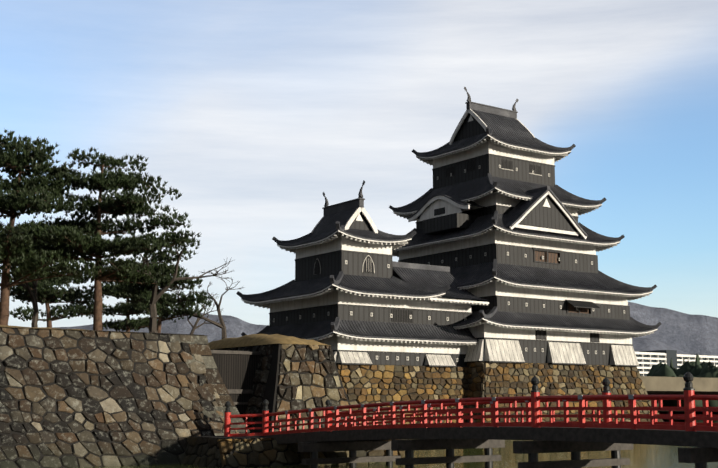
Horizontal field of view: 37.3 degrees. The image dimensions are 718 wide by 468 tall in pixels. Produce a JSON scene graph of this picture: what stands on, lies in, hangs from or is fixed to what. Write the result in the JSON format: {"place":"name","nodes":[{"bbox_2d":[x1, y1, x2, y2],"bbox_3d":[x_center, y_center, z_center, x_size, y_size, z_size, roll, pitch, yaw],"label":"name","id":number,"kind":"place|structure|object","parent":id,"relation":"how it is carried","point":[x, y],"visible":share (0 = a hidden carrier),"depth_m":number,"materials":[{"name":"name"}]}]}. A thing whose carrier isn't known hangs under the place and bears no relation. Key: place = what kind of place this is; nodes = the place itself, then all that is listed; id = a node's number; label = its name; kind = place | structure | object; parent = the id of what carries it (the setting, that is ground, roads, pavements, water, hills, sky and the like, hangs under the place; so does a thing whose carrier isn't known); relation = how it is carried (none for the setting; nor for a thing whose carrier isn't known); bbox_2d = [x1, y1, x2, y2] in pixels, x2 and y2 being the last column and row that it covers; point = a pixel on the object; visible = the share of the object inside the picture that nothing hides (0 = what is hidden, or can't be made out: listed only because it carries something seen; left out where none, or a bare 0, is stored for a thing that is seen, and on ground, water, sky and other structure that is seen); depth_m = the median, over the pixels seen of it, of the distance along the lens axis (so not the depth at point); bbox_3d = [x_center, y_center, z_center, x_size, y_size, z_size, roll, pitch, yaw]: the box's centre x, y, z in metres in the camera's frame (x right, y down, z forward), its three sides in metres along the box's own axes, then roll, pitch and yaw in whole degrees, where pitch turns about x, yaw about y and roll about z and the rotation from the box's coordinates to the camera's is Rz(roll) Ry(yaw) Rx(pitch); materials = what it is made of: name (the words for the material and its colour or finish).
{"place":"outdoors","nodes":[
{"label":"outdoors","id":0,"kind":"place"},
{"bbox_2d":[0,130,98,324],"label":"pine","id":1,"kind":"object","parent":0,"point":[14,200],"depth_m":61.58,"materials":[{"name":"green plant"}]},
{"bbox_2d":[52,313,266,342],"bbox_3d":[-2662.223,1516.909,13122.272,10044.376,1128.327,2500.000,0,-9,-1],"label":"mountain","id":2,"kind":"structure","parent":0,"point":[236,327],"depth_m":13043.55,"materials":[{"name":"grey stone"}]},
{"bbox_2d":[211,353,260,420],"bbox_3d":[-8.015,9.490,63.360,5.500,4.750,0.120,6,-11,-35],"label":"wooden gate","id":3,"kind":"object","parent":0,"point":[236,371],"depth_m":63.93,"materials":[{"name":"black wood"}]},
{"bbox_2d":[211,350,260,404],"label":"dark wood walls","id":4,"kind":"structure","parent":3,"relation":"attached to","point":[240,391],"depth_m":63.79,"materials":[{"name":"grey wood"}]},
{"bbox_2d":[0,0,717,326],"label":"sky","id":5,"kind":"structure","parent":0,"point":[253,111],"materials":[{"name":"blue"}]},
{"bbox_2d":[78,419,717,467],"bbox_3d":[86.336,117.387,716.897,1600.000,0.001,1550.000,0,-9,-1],"label":"moat water","id":6,"kind":"structure","parent":0,"point":[650,456],"depth_m":61.48,"materials":[{"name":"liquid"}]},
{"bbox_2d":[336,362,662,425],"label":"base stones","id":7,"kind":"object","parent":6,"relation":"in","point":[568,389],"visible":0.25,"depth_m":102.87,"materials":[{"name":"stone"}]},
{"bbox_2d":[241,109,656,366],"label":"castle","id":8,"kind":"structure","parent":7,"relation":"on","point":[539,214],"depth_m":109.86,"materials":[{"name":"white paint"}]},
{"bbox_2d":[314,159,540,322],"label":"window","id":9,"kind":"structure","parent":8,"relation":"attached to","point":[401,315],"depth_m":102.86,"materials":[{"name":"black wood"}]},
{"bbox_2d":[241,136,654,343],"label":"castle soffit","id":10,"kind":"structure","parent":8,"relation":"attached to","point":[487,138],"depth_m":105.57,"materials":[{"name":"white paint"}]},
{"bbox_2d":[236,87,660,341],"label":"castle roof","id":11,"kind":"structure","parent":8,"relation":"attached to","point":[505,126],"depth_m":108.74,"materials":[{"name":"black tile"}]},
{"bbox_2d":[273,165,624,361],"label":"castle frames","id":12,"kind":"structure","parent":8,"relation":"attached to","point":[442,262],"depth_m":105.61,"materials":[{"name":"white wood"}]},
{"bbox_2d":[333,339,638,365],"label":"skirt","id":13,"kind":"object","parent":8,"relation":"attached to","point":[508,350],"visible":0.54,"depth_m":104.56,"materials":[{"name":"white wood"}]},
{"bbox_2d":[535,251,588,313],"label":"warm castle wood","id":14,"kind":"object","parent":8,"relation":"attached to","point":[552,257],"visible":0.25,"depth_m":112.92,"materials":[{"name":"wood"}]},
{"bbox_2d":[336,361,657,424],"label":"wall stones","id":15,"kind":"object","parent":7,"relation":"attached to","point":[488,386],"visible":0.1,"depth_m":102.86,"materials":[{"name":"stone"}]},
{"bbox_2d":[273,165,624,360],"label":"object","id":16,"kind":"object","parent":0,"point":[465,319],"visible":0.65,"depth_m":106.98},
{"bbox_2d":[224,372,717,467],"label":"bridge","id":17,"kind":"structure","parent":0,"point":[559,439],"depth_m":42.64,"materials":[{"name":"red wood"}]},
{"bbox_2d":[285,395,633,413],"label":"bridge caps","id":18,"kind":"object","parent":17,"relation":"attached to","point":[494,399],"visible":0.4,"depth_m":45.81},
{"bbox_2d":[632,337,711,355],"bbox_3d":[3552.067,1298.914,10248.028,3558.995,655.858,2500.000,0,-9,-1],"label":"mountain","id":19,"kind":"structure","parent":0,"point":[644,344],"depth_m":10183.89,"materials":[{"name":"grey stone"}]},
{"bbox_2d":[628,302,717,355],"bbox_3d":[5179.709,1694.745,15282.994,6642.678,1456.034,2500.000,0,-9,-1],"label":"mountain","id":20,"kind":"structure","parent":0,"point":[689,333],"depth_m":15104.43,"materials":[{"name":"grey stone"}]},
{"bbox_2d":[635,352,717,375],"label":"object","id":21,"kind":"object","parent":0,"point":[649,358],"visible":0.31,"depth_m":681.84,"materials":[{"name":"white concrete"}]},
{"bbox_2d":[635,350,717,375],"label":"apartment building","id":22,"kind":"structure","parent":21,"relation":"attached to","point":[670,354],"depth_m":695.64,"materials":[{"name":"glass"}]},
{"bbox_2d":[640,376,717,394],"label":"wall","id":23,"kind":"structure","parent":0,"point":[653,385],"depth_m":145.06,"materials":[{"name":"beige paint"}]},
{"bbox_2d":[0,243,56,326],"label":"bare tree","id":24,"kind":"object","parent":23,"relation":"on","point":[35,309],"visible":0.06,"depth_m":69.88,"materials":[{"name":"brown plant"}]},
{"bbox_2d":[0,241,106,327],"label":"pine","id":25,"kind":"object","parent":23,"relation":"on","point":[70,295],"depth_m":82.41,"materials":[{"name":"green plant"}]},
{"bbox_2d":[85,255,170,331],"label":"pine","id":26,"kind":"object","parent":23,"relation":"on","point":[120,307],"depth_m":88.31,"materials":[{"name":"green plant"}]},
{"bbox_2d":[107,249,212,332],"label":"pine","id":27,"kind":"object","parent":23,"relation":"on","point":[144,295],"depth_m":80.77,"materials":[{"name":"green plant"}]},
{"bbox_2d":[136,225,232,332],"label":"bare tree","id":28,"kind":"object","parent":23,"relation":"on","point":[155,296],"visible":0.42,"depth_m":69.82,"materials":[{"name":"brown plant"}]},
{"bbox_2d":[0,326,398,467],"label":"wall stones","id":29,"kind":"object","parent":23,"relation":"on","point":[271,392],"visible":0.23,"depth_m":56.41,"materials":[{"name":"grey stone"}]},
{"bbox_2d":[5,146,201,330],"bbox_3d":[-16.189,0.397,64.158,12.862,11.581,11.572,6,-11,-35],"label":"pine","id":30,"kind":"object","parent":29,"relation":"on","point":[118,246],"depth_m":64.42,"materials":[{"name":"green plant"}]},
{"bbox_2d":[0,327,357,467],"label":"stone wall","id":31,"kind":"structure","parent":29,"relation":"attached to","point":[198,363],"depth_m":56.39,"materials":[{"name":"grey stone"}]},
{"bbox_2d":[0,325,330,348],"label":"dry grass","id":32,"kind":"structure","parent":31,"relation":"on","point":[254,340],"depth_m":66.19,"materials":[{"name":"beige plant"}]},
{"bbox_2d":[182,437,405,467],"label":"abutment stones","id":33,"kind":"object","parent":29,"relation":"on","point":[224,457],"visible":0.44,"depth_m":54.37,"materials":[{"name":"grey stone"}]},
{"bbox_2d":[163,275,243,338],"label":"bare tree","id":34,"kind":"object","parent":23,"relation":"on","point":[221,325],"visible":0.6,"depth_m":81.58,"materials":[{"name":"brown plant"}]},
{"bbox_2d":[187,290,226,333],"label":"bare shrub","id":35,"kind":"object","parent":23,"relation":"on","point":[194,327],"visible":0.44,"depth_m":99.34,"materials":[{"name":"brown plant"}]},
{"bbox_2d":[647,353,717,406],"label":"trees","id":36,"kind":"object","parent":23,"relation":"on","point":[695,368],"visible":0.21,"depth_m":332.56,"materials":[{"name":"green plant"}]},
{"bbox_2d":[658,411,717,414],"bbox_3d":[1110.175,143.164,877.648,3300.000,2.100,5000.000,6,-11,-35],"label":"bank","id":37,"kind":"structure","parent":0,"point":[683,412],"depth_m":264.69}
]}

